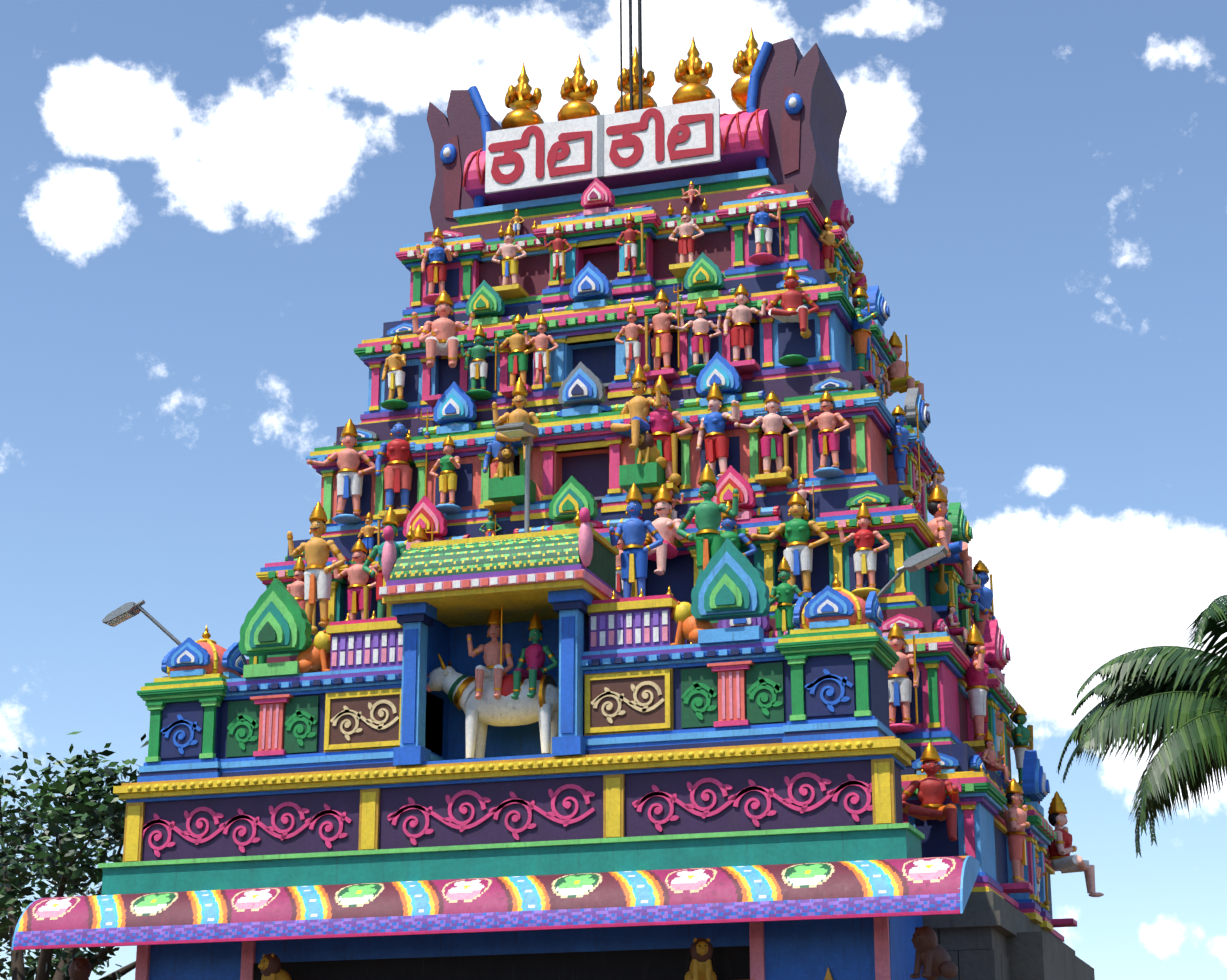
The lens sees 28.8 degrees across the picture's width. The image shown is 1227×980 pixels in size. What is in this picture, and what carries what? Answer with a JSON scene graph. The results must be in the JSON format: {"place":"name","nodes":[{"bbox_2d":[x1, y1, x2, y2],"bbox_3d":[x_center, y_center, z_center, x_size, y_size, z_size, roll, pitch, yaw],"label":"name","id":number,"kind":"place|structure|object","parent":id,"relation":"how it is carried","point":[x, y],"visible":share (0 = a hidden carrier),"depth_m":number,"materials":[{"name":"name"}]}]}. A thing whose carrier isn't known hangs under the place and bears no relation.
{"place":"outdoors","nodes":[
{"label":"outdoors","id":0,"kind":"place"},
{"bbox_2d":[0,801,108,975],"bbox_3d":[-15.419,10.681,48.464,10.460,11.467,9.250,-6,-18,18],"label":"tree","id":1,"kind":"object","parent":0,"point":[41,891],"visible":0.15,"depth_m":49.73,"materials":[{"name":"green plant"}]},
{"bbox_2d":[0,731,148,979],"bbox_3d":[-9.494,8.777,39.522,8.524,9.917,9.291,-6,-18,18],"label":"tree","id":2,"kind":"object","parent":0,"point":[94,815],"visible":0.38,"depth_m":38.70,"materials":[{"name":"green plant"}]},
{"bbox_2d":[11,463,980,979],"bbox_3d":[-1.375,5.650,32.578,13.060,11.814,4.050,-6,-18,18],"label":"entrance porch","id":3,"kind":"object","parent":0,"point":[549,755],"visible":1,"depth_m":32.02,"materials":[{"name":"multicoloured paint"}]},
{"bbox_2d":[102,422,947,645],"bbox_3d":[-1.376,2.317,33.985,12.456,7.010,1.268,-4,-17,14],"label":"street lamps","id":4,"kind":"object","parent":3,"relation":"on","point":[525,432],"visible":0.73,"depth_m":35.10,"materials":[{"name":"metal"}]},
{"bbox_2d":[0,0,1226,979],"label":"sky","id":5,"kind":"structure","parent":0,"point":[207,207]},
{"bbox_2d":[923,891,1094,979],"bbox_3d":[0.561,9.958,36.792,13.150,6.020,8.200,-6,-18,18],"label":"stone base","id":6,"kind":"object","parent":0,"point":[989,935],"visible":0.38,"depth_m":32.40,"materials":[{"name":"grey stone"}]},
{"bbox_2d":[241,177,1103,941],"bbox_3d":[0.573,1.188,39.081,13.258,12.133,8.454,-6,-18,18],"label":"temple tower","id":7,"kind":"structure","parent":6,"relation":"on","point":[659,353],"depth_m":37.41,"materials":[{"name":"multicoloured paint"}]},
{"bbox_2d":[426,26,846,229],"bbox_3d":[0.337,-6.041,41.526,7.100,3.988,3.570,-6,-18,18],"label":"tower roof","id":8,"kind":"structure","parent":7,"relation":"on","point":[785,125],"depth_m":40.07,"materials":[{"name":"purple paint"}]},
{"bbox_2d":[620,0,642,111],"bbox_3d":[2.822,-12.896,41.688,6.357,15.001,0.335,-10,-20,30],"label":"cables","id":9,"kind":"object","parent":8,"relation":"attached to","point":[639,55],"depth_m":41.71,"materials":[{"name":"grey metal"}]},
{"bbox_2d":[1056,595,1226,857],"bbox_3d":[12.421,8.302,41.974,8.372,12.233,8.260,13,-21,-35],"label":"palm tree","id":10,"kind":"object","parent":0,"point":[1182,692],"visible":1,"depth_m":42.69,"materials":[{"name":"green plant"}]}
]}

